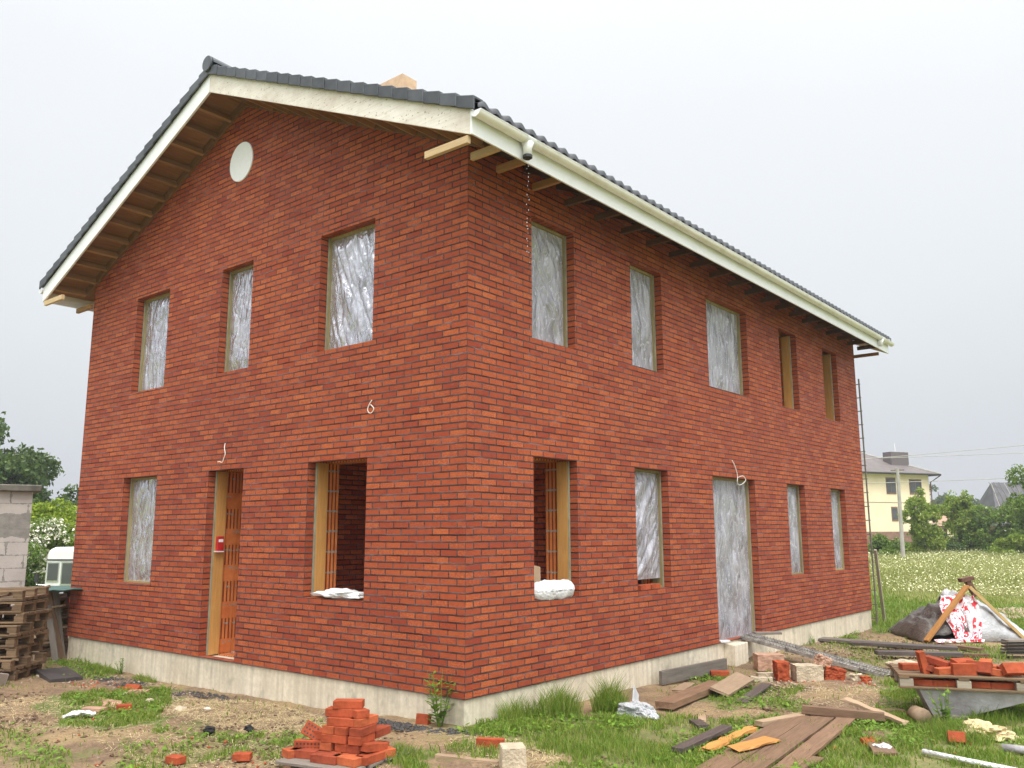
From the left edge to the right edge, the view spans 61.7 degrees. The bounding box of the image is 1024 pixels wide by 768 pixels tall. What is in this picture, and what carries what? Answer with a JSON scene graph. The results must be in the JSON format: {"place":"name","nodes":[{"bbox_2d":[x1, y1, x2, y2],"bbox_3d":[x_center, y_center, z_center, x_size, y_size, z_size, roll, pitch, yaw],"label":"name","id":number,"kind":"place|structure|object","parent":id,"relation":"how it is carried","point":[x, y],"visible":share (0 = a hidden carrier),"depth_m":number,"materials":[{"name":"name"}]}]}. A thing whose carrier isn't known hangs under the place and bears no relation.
{"place":"outdoors","nodes":[
{"label":"outdoors","id":0,"kind":"place"},
{"bbox_2d":[0,536,1023,767],"bbox_3d":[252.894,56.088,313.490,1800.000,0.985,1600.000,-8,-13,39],"label":"ground","id":1,"kind":"structure","parent":0,"point":[650,694],"depth_m":9.01,"materials":[{"name":"soil"}]},
{"bbox_2d":[0,411,17,456],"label":"deciduous tree","id":2,"kind":"object","parent":1,"relation":"on","point":[3,427],"visible":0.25,"depth_m":47.90,"materials":[{"name":"green plant"}]},
{"bbox_2d":[0,484,41,617],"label":"block shed","id":3,"kind":"structure","parent":1,"relation":"on","point":[15,508],"depth_m":16.80,"materials":[{"name":"concrete"}]},
{"bbox_2d":[0,664,41,680],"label":"pallet","id":4,"kind":"object","parent":1,"relation":"on","point":[23,672],"visible":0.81,"depth_m":12.14,"materials":[{"name":"brown wood"}]},
{"bbox_2d":[0,652,46,671],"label":"pallet","id":5,"kind":"object","parent":4,"relation":"on","point":[8,664],"visible":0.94,"depth_m":12.11,"materials":[{"name":"brown wood"}]},
{"bbox_2d":[0,640,42,657],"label":"pallet","id":6,"kind":"object","parent":5,"relation":"on","point":[20,649],"visible":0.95,"depth_m":12.21,"materials":[{"name":"brown wood"}]},
{"bbox_2d":[0,630,48,646],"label":"pallet","id":7,"kind":"object","parent":6,"relation":"on","point":[21,639],"visible":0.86,"depth_m":12.23,"materials":[{"name":"brown wood"}]},
{"bbox_2d":[0,620,46,636],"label":"pallet","id":8,"kind":"object","parent":7,"relation":"on","point":[11,630],"visible":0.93,"depth_m":12.21,"materials":[{"name":"brown wood"}]},
{"bbox_2d":[0,609,52,623],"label":"pallet","id":9,"kind":"object","parent":8,"relation":"on","point":[18,618],"visible":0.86,"depth_m":12.32,"materials":[{"name":"brown wood"}]},
{"bbox_2d":[0,598,47,612],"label":"pallet","id":10,"kind":"object","parent":9,"relation":"on","point":[25,605],"visible":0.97,"depth_m":12.33,"materials":[{"name":"brown wood"}]},
{"bbox_2d":[0,586,48,600],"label":"pallet","id":11,"kind":"object","parent":10,"relation":"on","point":[23,593],"visible":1,"depth_m":12.38,"materials":[{"name":"brown wood"}]},
{"bbox_2d":[0,442,78,552],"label":"deciduous tree","id":12,"kind":"object","parent":1,"relation":"on","point":[26,466],"visible":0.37,"depth_m":45.85,"materials":[{"name":"green plant"}]},
{"bbox_2d":[25,516,75,586],"bbox_3d":[-18.337,6.932,33.148,3.082,3.650,3.358,-8,-13,39],"label":"blossom bush","id":13,"kind":"object","parent":1,"relation":"on","point":[41,530],"visible":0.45,"depth_m":32.69,"materials":[{"name":"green plant"}]},
{"bbox_2d":[45,604,58,662],"bbox_3d":[-7.345,3.983,13.697,0.106,0.916,0.027,-17,-17,-2],"label":"leaning board","id":14,"kind":"object","parent":1,"relation":"on","point":[53,641],"visible":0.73,"depth_m":13.66,"materials":[{"name":"grey wood"}]},
{"bbox_2d":[34,547,73,610],"bbox_3d":[-15.689,7.473,33.169,2.560,2.355,4.540,-2,-10,12],"label":"camper van","id":15,"kind":"object","parent":1,"relation":"on","point":[59,566],"visible":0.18,"depth_m":31.25,"materials":[{"name":"silver metal"}]},
{"bbox_2d":[31,498,76,569],"bbox_3d":[-18.474,6.894,35.119,3.078,4.404,3.667,3,-10,-16],"label":"lime shrub","id":16,"kind":"object","parent":1,"relation":"on","point":[48,509],"visible":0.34,"depth_m":34.53,"materials":[{"name":"green plant"}]},
{"bbox_2d":[46,585,64,659],"bbox_3d":[-7.422,3.867,13.911,0.105,1.224,0.027,-18,-12,-2],"label":"leaning board","id":17,"kind":"object","parent":1,"relation":"on","point":[58,636],"visible":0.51,"depth_m":13.88,"materials":[{"name":"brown wood"}]},
{"bbox_2d":[35,667,82,682],"bbox_3d":[-6.451,4.140,12.206,0.422,0.061,0.845,8,-10,-40],"label":"slab","id":18,"kind":"object","parent":1,"relation":"on","point":[51,675],"depth_m":12.08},
{"bbox_2d":[53,592,65,657],"bbox_3d":[-7.418,3.910,14.052,0.095,1.158,0.027,-12,-12,-1],"label":"leaning board","id":19,"kind":"object","parent":1,"relation":"on","point":[56,595],"visible":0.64,"depth_m":14.07,"materials":[{"name":"brown wood"}]},
{"bbox_2d":[66,666,482,736],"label":"gravel","id":20,"kind":"structure","parent":1,"relation":"on","point":[395,726],"depth_m":8.92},
{"bbox_2d":[275,746,415,767],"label":"wooden platform","id":21,"kind":"structure","parent":1,"relation":"on","point":[294,763],"depth_m":7.12,"materials":[{"name":"grey wood"}]},
{"bbox_2d":[310,751,340,764],"bbox_3d":[-1.544,3.118,7.150,0.250,0.065,0.120,-4,-11,23],"label":"brick","id":22,"kind":"object","parent":21,"relation":"on","point":[322,757],"visible":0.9,"depth_m":7.11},
{"bbox_2d":[337,753,362,767],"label":"brick","id":23,"kind":"object","parent":21,"relation":"on","point":[349,760],"visible":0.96,"depth_m":7.03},
{"bbox_2d":[357,751,384,765],"bbox_3d":[-1.186,3.118,7.158,0.120,0.065,0.250,-6,-11,30],"label":"brick","id":24,"kind":"object","parent":21,"relation":"on","point":[368,758],"visible":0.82,"depth_m":7.12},
{"bbox_2d":[360,741,387,752],"bbox_3d":[-1.177,3.068,7.257,0.120,0.065,0.250,-7,-20,35],"label":"brick","id":25,"kind":"object","parent":24,"relation":"on","point":[374,746],"visible":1,"depth_m":7.20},
{"bbox_2d":[424,669,455,726],"bbox_3d":[-0.709,3.141,8.575,0.353,0.559,0.400,1,-10,-8],"label":"weed","id":26,"kind":"object","parent":1,"relation":"on","point":[440,714],"visible":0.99,"depth_m":8.53,"materials":[{"name":"green plant"}]},
{"bbox_2d":[0,639,918,767],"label":"straw","id":27,"kind":"object","parent":1,"relation":"on","point":[261,706],"visible":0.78,"depth_m":9.30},
{"bbox_2d":[39,55,894,726],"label":"brick house","id":28,"kind":"structure","parent":1,"relation":"on","point":[397,371],"depth_m":11.35,"materials":[{"name":"brick"}]},
{"bbox_2d":[123,477,156,583],"bbox_3d":[-5.581,2.237,13.178,1.008,1.596,0.168,-8,-13,39],"label":"window","id":29,"kind":"structure","parent":28,"relation":"in","point":[137,554],"depth_m":13.24,"materials":[{"name":"grey plastic"}]},
{"bbox_2d":[138,293,169,391],"bbox_3d":[-5.577,-0.647,13.669,0.996,1.546,0.168,-8,-13,39],"label":"window","id":30,"kind":"structure","parent":28,"relation":"in","point":[155,324],"depth_m":13.71,"materials":[{"name":"plastic"}]},
{"bbox_2d":[206,471,227,654],"bbox_3d":[-3.783,2.418,11.655,0.839,2.484,0.168,-8,-13,39],"label":"doorway","id":31,"kind":"structure","parent":28,"relation":"in","point":[219,518],"depth_m":11.86,"materials":[{"name":"brown wood"}]},
{"bbox_2d":[224,265,252,371],"bbox_3d":[-3.771,-0.915,12.212,0.757,1.526,0.174,-8,-13,39],"label":"window","id":32,"kind":"structure","parent":28,"relation":"in","point":[238,328],"depth_m":12.26,"materials":[{"name":"plastic"}]},
{"bbox_2d":[311,463,362,599],"bbox_3d":[-1.969,1.732,10.266,1.082,1.616,0.168,-8,-13,39],"label":"window","id":33,"kind":"structure","parent":28,"relation":"in","point":[321,475],"depth_m":10.57,"materials":[{"name":"brown wood"}]},
{"bbox_2d":[311,588,363,599],"bbox_3d":[-1.986,2.471,10.064,1.024,0.151,0.296,-8,-13,39],"label":"crumpled bag","id":34,"kind":"object","parent":28,"relation":"on","point":[341,593],"visible":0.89,"depth_m":9.97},
{"bbox_2d":[325,224,374,349],"bbox_3d":[-1.930,-1.182,10.727,1.022,1.516,0.175,-8,-13,39],"label":"window","id":35,"kind":"structure","parent":28,"relation":"in","point":[349,253],"depth_m":10.75,"materials":[{"name":"grey plastic"}]},
{"bbox_2d":[531,221,567,346],"bbox_3d":[0.361,-1.209,10.633,0.168,1.506,0.872,-8,-13,39],"label":"window","id":36,"kind":"structure","parent":28,"relation":"in","point":[549,271],"depth_m":10.71,"materials":[{"name":"grey plastic"}]},
{"bbox_2d":[534,579,574,599],"bbox_3d":[0.474,2.392,9.914,0.182,0.270,0.780,-8,-13,39],"label":"white sack","id":37,"kind":"object","parent":28,"relation":"on","point":[544,589],"visible":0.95,"depth_m":9.81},
{"bbox_2d":[557,461,570,580],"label":"window","id":38,"kind":"structure","parent":28,"relation":"in","point":[563,468],"depth_m":10.44,"materials":[{"name":"brown wood"}]},
{"bbox_2d":[630,265,656,371],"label":"window","id":39,"kind":"structure","parent":28,"relation":"in","point":[642,299],"depth_m":12.43,"materials":[{"name":"plastic"}]},
{"bbox_2d":[635,469,663,586],"bbox_3d":[1.780,1.993,11.827,0.169,1.616,0.892,-8,-13,39],"label":"window","id":40,"kind":"structure","parent":28,"relation":"in","point":[650,520],"depth_m":11.94,"materials":[{"name":"grey plastic"}]},
{"bbox_2d":[706,299,742,394],"bbox_3d":[3.434,-0.586,14.332,0.172,1.486,1.501,-8,-13,39],"label":"window","id":41,"kind":"structure","parent":28,"relation":"in","point":[717,323],"depth_m":14.43,"materials":[{"name":"grey plastic"}]},
{"bbox_2d":[712,477,755,639],"bbox_3d":[3.441,2.785,13.748,0.170,2.528,1.551,-8,-13,39],"label":"doorway","id":42,"kind":"structure","parent":28,"relation":"in","point":[740,618],"depth_m":13.84,"materials":[{"name":"grey plastic"}]},
{"bbox_2d":[781,336,793,408],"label":"window","id":43,"kind":"structure","parent":28,"relation":"in","point":[785,341],"depth_m":16.61,"materials":[{"name":"brown wood"}]},
{"bbox_2d":[787,485,803,574],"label":"window","id":44,"kind":"structure","parent":28,"relation":"in","point":[792,490],"depth_m":15.97,"materials":[{"name":"grey plastic"}]},
{"bbox_2d":[822,354,834,420],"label":"window","id":45,"kind":"structure","parent":28,"relation":"in","point":[826,359],"depth_m":18.35,"materials":[{"name":"brown wood"}]},
{"bbox_2d":[830,489,844,569],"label":"window","id":46,"kind":"structure","parent":28,"relation":"in","point":[835,495],"depth_m":17.71,"materials":[{"name":"plastic"}]},
{"bbox_2d":[435,753,499,764],"bbox_3d":[-0.378,3.187,7.281,0.593,0.037,0.075,-4,-10,22],"label":"batten","id":47,"kind":"object","parent":1,"relation":"on","point":[462,757],"visible":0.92,"depth_m":7.26,"materials":[{"name":"beige wood"}]},
{"bbox_2d":[0,636,937,767],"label":"soil clods","id":48,"kind":"object","parent":1,"relation":"on","point":[177,729],"visible":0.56,"depth_m":8.91,"materials":[{"name":"soil"}]},
{"bbox_2d":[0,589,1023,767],"bbox_3d":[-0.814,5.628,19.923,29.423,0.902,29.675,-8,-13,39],"label":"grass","id":49,"kind":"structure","parent":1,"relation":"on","point":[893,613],"depth_m":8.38,"materials":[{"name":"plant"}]},
{"bbox_2d":[0,594,1023,767],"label":"weeds","id":50,"kind":"object","parent":1,"relation":"on","point":[624,723],"visible":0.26,"depth_m":8.61,"materials":[{"name":"green plant"}]},
{"bbox_2d":[0,606,1023,767],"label":"rubble","id":51,"kind":"object","parent":1,"relation":"on","point":[887,657],"visible":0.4,"depth_m":11.19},
{"bbox_2d":[499,742,525,767],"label":"concrete block","id":52,"kind":"object","parent":1,"relation":"on","point":[512,755],"depth_m":7.01,"materials":[{"name":"concrete"}]},
{"bbox_2d":[80,615,1023,767],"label":"tall grass","id":53,"kind":"structure","parent":1,"relation":"on","point":[558,703],"depth_m":8.42,"materials":[{"name":"plant"}]},
{"bbox_2d":[617,700,658,720],"bbox_3d":[1.328,3.473,9.091,0.560,0.224,0.265,-8,-13,39],"label":"plastic bag","id":54,"kind":"object","parent":1,"relation":"on","point":[643,709],"visible":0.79,"depth_m":9.01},
{"bbox_2d":[655,680,718,709],"bbox_3d":[2.134,3.663,10.137,0.225,0.072,1.615,-7,-12,34],"label":"plank","id":55,"kind":"object","parent":1,"relation":"on","point":[684,697],"visible":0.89,"depth_m":9.86,"materials":[{"name":"brown wood"}]},
{"bbox_2d":[709,672,753,696],"bbox_3d":[2.750,3.732,10.682,0.245,0.032,1.209,14,-1,31],"label":"board","id":56,"kind":"object","parent":55,"relation":"on","point":[735,682],"visible":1,"depth_m":10.59,"materials":[{"name":"beige wood"}]},
{"bbox_2d":[659,658,726,684],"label":"beam","id":57,"kind":"structure","parent":1,"relation":"on","point":[677,674],"depth_m":11.66,"materials":[{"name":"grey wood"}]},
{"bbox_2d":[672,724,731,752],"bbox_3d":[1.787,3.297,7.993,0.115,0.041,1.171,-7,-13,35],"label":"plank","id":58,"kind":"object","parent":1,"relation":"on","point":[708,735],"visible":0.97,"depth_m":7.92,"materials":[{"name":"grey wood"}]},
{"bbox_2d":[701,726,756,750],"bbox_3d":[2.042,3.325,8.047,0.122,0.037,1.127,-8,-12,37],"label":"plank","id":59,"kind":"object","parent":1,"relation":"on","point":[714,745],"visible":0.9,"depth_m":7.98,"materials":[{"name":"orange wood"}]},
{"bbox_2d":[696,713,811,767],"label":"board","id":60,"kind":"object","parent":1,"relation":"on","point":[776,729],"visible":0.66,"depth_m":7.99,"materials":[{"name":"brown wood"}]},
{"bbox_2d":[752,652,783,670],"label":"concrete block","id":61,"kind":"structure","parent":1,"relation":"on","point":[762,661],"depth_m":12.42,"materials":[{"name":"concrete"}]},
{"bbox_2d":[772,660,789,681],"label":"brick","id":62,"kind":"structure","parent":1,"relation":"on","point":[781,669],"depth_m":11.57,"materials":[{"name":"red brick"}]},
{"bbox_2d":[755,712,809,726],"bbox_3d":[2.848,3.483,8.924,0.840,0.051,0.105,7,-12,-33],"label":"plank","id":63,"kind":"object","parent":1,"relation":"on","point":[764,722],"visible":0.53,"depth_m":8.81,"materials":[{"name":"beige wood"}]},
{"bbox_2d":[733,715,835,767],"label":"board","id":64,"kind":"object","parent":1,"relation":"on","point":[806,729],"visible":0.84,"depth_m":7.79,"materials":[{"name":"brown wood"}]},
{"bbox_2d":[726,736,781,751],"bbox_3d":[2.170,3.223,7.693,0.658,0.026,0.175,9,-14,-40],"label":"board","id":65,"kind":"object","parent":64,"relation":"on","point":[752,744],"visible":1,"depth_m":7.64,"materials":[{"name":"orange wood"}]},
{"bbox_2d":[790,663,823,681],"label":"concrete block","id":66,"kind":"structure","parent":1,"relation":"on","point":[807,672],"depth_m":11.47,"materials":[{"name":"concrete"}]},
{"bbox_2d":[772,717,855,767],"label":"board","id":67,"kind":"object","parent":1,"relation":"on","point":[820,739],"visible":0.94,"depth_m":7.82,"materials":[{"name":"brown wood"}]},
{"bbox_2d":[802,704,885,721],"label":"beam","id":68,"kind":"structure","parent":67,"relation":"on","point":[841,712],"depth_m":8.90,"materials":[{"name":"brown wood"}]},
{"bbox_2d":[840,697,908,725],"bbox_3d":[3.800,3.430,9.017,0.122,0.037,0.794,5,-2,-29],"label":"plank","id":69,"kind":"object","parent":68,"relation":"on","point":[861,705],"visible":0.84,"depth_m":9.02,"materials":[{"name":"beige wood"}]},
{"bbox_2d":[740,632,890,676],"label":"plank","id":70,"kind":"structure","parent":1,"relation":"on","point":[852,664],"depth_m":12.74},
{"bbox_2d":[824,666,846,680],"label":"brick","id":71,"kind":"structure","parent":1,"relation":"on","point":[834,673],"depth_m":11.54,"materials":[{"name":"red brick"}]},
{"bbox_2d":[856,379,877,624],"bbox_3d":[7.731,2.604,19.073,0.491,5.422,0.405,-8,-13,39],"label":"ladder","id":72,"kind":"object","parent":1,"relation":"on","point":[866,492],"visible":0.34,"depth_m":18.92,"materials":[{"name":"grey wood"}]},
{"bbox_2d":[863,731,897,755],"bbox_3d":[3.400,3.331,7.969,0.205,0.032,0.888,-3,-11,15],"label":"board","id":73,"kind":"object","parent":1,"relation":"on","point":[877,750],"visible":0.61,"depth_m":7.72,"materials":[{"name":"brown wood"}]},
{"bbox_2d":[867,533,907,555],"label":"green bush","id":74,"kind":"object","parent":1,"relation":"on","point":[883,542],"visible":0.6,"depth_m":49.89,"materials":[{"name":"green plant"}]},
{"bbox_2d":[890,468,904,557],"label":"utility pole","id":75,"kind":"object","parent":1,"relation":"on","point":[901,531],"visible":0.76,"depth_m":45.11,"materials":[{"name":"concrete"}]},
{"bbox_2d":[861,443,940,548],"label":"yellow house","id":76,"kind":"structure","parent":1,"relation":"on","point":[883,504],"depth_m":78.63,"materials":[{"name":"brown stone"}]},
{"bbox_2d":[851,640,957,650],"bbox_3d":[6.700,4.479,14.698,1.674,0.052,0.285,-4,-11,23],"label":"plank","id":77,"kind":"object","parent":1,"relation":"on","point":[908,645],"visible":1,"depth_m":14.62,"materials":[{"name":"grey wood"}]},
{"bbox_2d":[874,650,962,656],"bbox_3d":[6.528,4.330,13.786,1.308,0.062,0.206,-1,-10,7],"label":"plank","id":78,"kind":"object","parent":1,"relation":"on","point":[912,653],"visible":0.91,"depth_m":13.71,"materials":[{"name":"grey wood"}]},
{"bbox_2d":[908,705,930,724],"bbox_3d":[4.279,3.482,9.020,0.155,0.164,0.206,1,-10,-6],"label":"rock","id":79,"kind":"object","parent":1,"relation":"on","point":[915,712],"visible":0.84,"depth_m":8.93,"materials":[{"name":"beige stone"}]},
{"bbox_2d":[897,487,947,554],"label":"young tree","id":80,"kind":"object","parent":1,"relation":"on","point":[920,511],"visible":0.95,"depth_m":54.55,"materials":[{"name":"green plant"}]},
{"bbox_2d":[886,600,968,641],"bbox_3d":[8.179,4.591,16.866,1.026,0.738,1.600,0,-10,0],"label":"tarpaulin","id":81,"kind":"object","parent":1,"relation":"on","point":[918,624],"visible":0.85,"depth_m":16.61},
{"bbox_2d":[926,687,953,724],"bbox_3d":[4.390,3.299,8.773,0.292,0.441,0.225,-8,-13,39],"label":"weed","id":82,"kind":"object","parent":1,"relation":"on","point":[944,712],"visible":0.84,"depth_m":8.77,"materials":[{"name":"green plant"}]},
{"bbox_2d":[868,548,1023,596],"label":"wildflowers","id":83,"kind":"object","parent":1,"relation":"on","point":[999,558],"visible":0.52,"depth_m":30.73,"materials":[{"name":"plant"}]},
{"bbox_2d":[923,585,969,641],"bbox_3d":[8.226,4.330,16.226,1.521,0.047,0.116,-39,7,-24],"label":"plank","id":84,"kind":"object","parent":1,"relation":"on","point":[946,614],"visible":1,"depth_m":16.19,"materials":[{"name":"orange wood"}]},
{"bbox_2d":[937,489,986,550],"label":"tall shrub","id":85,"kind":"object","parent":1,"relation":"on","point":[956,509],"visible":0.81,"depth_m":59.88,"materials":[{"name":"green plant"}]},
{"bbox_2d":[922,749,1014,767],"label":"white pipe","id":86,"kind":"object","parent":1,"relation":"on","point":[945,756],"visible":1,"depth_m":7.34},
{"bbox_2d":[915,689,1023,715],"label":"mortar tub","id":87,"kind":"object","parent":1,"relation":"on","point":[964,701],"visible":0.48,"depth_m":9.11,"materials":[{"name":"metal"}]},
{"bbox_2d":[889,664,1023,693],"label":"pallet","id":88,"kind":"object","parent":87,"relation":"on","point":[903,679],"visible":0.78,"depth_m":9.15,"materials":[{"name":"brown wood"}]},
{"bbox_2d":[950,663,976,674],"bbox_3d":[4.850,3.062,9.212,0.250,0.120,0.065,0,-10,2],"label":"brick","id":89,"kind":"object","parent":88,"relation":"on","point":[963,668],"visible":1,"depth_m":9.18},
{"bbox_2d":[999,662,1023,675],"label":"brick","id":90,"kind":"object","parent":88,"relation":"on","point":[1013,669],"visible":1,"depth_m":9.06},
{"bbox_2d":[936,589,1023,641],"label":"tarpaulin","id":91,"kind":"object","parent":1,"relation":"on","point":[995,628],"visible":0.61,"depth_m":16.15,"materials":[{"name":"plastic"}]},
{"bbox_2d":[939,594,981,638],"bbox_3d":[8.535,4.419,16.233,0.751,0.829,0.594,-1,-10,3],"label":"red white cloth","id":92,"kind":"object","parent":91,"relation":"on","point":[956,616],"visible":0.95,"depth_m":16.23,"materials":[{"name":"fabric"}]},
{"bbox_2d":[957,503,1023,553],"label":"dense bush","id":93,"kind":"object","parent":1,"relation":"on","point":[985,540],"visible":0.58,"depth_m":58.58,"materials":[{"name":"green plant"}]},
{"bbox_2d":[963,718,1021,740],"bbox_3d":[4.656,3.405,8.419,0.565,0.194,0.422,-8,-13,39],"label":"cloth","id":94,"kind":"object","parent":1,"relation":"on","point":[1002,731],"visible":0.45,"depth_m":8.32,"materials":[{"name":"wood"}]},
{"bbox_2d":[988,532,1023,555],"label":"light bush","id":95,"kind":"object","parent":1,"relation":"on","point":[1015,541],"visible":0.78,"depth_m":48.82,"materials":[{"name":"green plant"}]},
{"bbox_2d":[990,501,1023,538],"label":"dense bush","id":96,"kind":"object","parent":1,"relation":"on","point":[1003,509],"visible":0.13,"depth_m":58.79,"materials":[{"name":"green plant"}]},
{"bbox_2d":[1005,464,1023,554],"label":"deciduous tree","id":97,"kind":"object","parent":1,"relation":"on","point":[1017,504],"visible":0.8,"depth_m":50.30,"materials":[{"name":"green plant"}]},
{"bbox_2d":[0,0,1023,535],"label":"sky","id":98,"kind":"structure","parent":0,"point":[869,154],"materials":[{"name":"white"}]},
{"bbox_2d":[869,549,1023,606],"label":"meadow grass","id":99,"kind":"structure","parent":0,"point":[934,595],"depth_m":29.52,"materials":[{"name":"plant"}]},
{"bbox_2d":[976,482,1023,531],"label":"dark roofed house","id":100,"kind":"structure","parent":0,"point":[995,494],"depth_m":92.58,"materials":[{"name":"metal"}]},
{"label":"brick","id":101,"kind":"object","parent":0,"visible":0},
{"bbox_2d":[320,742,334,750],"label":"brick","id":102,"kind":"object","parent":101,"relation":"on","point":[325,746],"visible":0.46,"depth_m":7.26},
{"bbox_2d":[321,733,348,743],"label":"brick","id":103,"kind":"object","parent":102,"relation":"on","point":[330,738],"visible":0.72,"depth_m":7.24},
{"bbox_2d":[322,724,334,734],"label":"brick","id":104,"kind":"object","parent":103,"relation":"on","point":[326,729],"visible":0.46,"depth_m":7.28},
{"bbox_2d":[327,717,354,726],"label":"brick","id":105,"kind":"object","parent":104,"relation":"on","point":[341,721],"visible":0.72,"depth_m":7.27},
{"bbox_2d":[325,706,351,717],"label":"brick","id":106,"kind":"object","parent":105,"relation":"on","point":[330,711],"visible":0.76,"depth_m":7.33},
{"bbox_2d":[333,698,364,708],"bbox_3d":[-1.406,2.755,7.394,0.250,0.065,0.120,-1,-10,3],"label":"brick","id":107,"kind":"object","parent":106,"relation":"on","point":[347,703],"visible":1,"depth_m":7.34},
{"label":"brick","id":108,"kind":"object","parent":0,"visible":0},
{"bbox_2d":[346,740,374,753],"bbox_3d":[-1.282,3.072,7.279,0.120,0.065,0.250,-5,-11,25],"label":"brick","id":109,"kind":"object","parent":108,"relation":"on","point":[353,749],"visible":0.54,"depth_m":7.17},
{"bbox_2d":[348,732,374,745],"bbox_3d":[-1.275,3.005,7.278,0.120,0.065,0.250,-4,-10,20],"label":"brick","id":110,"kind":"object","parent":109,"relation":"on","point":[357,741],"visible":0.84,"depth_m":7.18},
{"bbox_2d":[349,723,376,736],"bbox_3d":[-1.266,2.940,7.296,0.120,0.065,0.250,-4,-11,22],"label":"brick","id":111,"kind":"object","parent":110,"relation":"on","point":[362,731],"visible":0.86,"depth_m":7.20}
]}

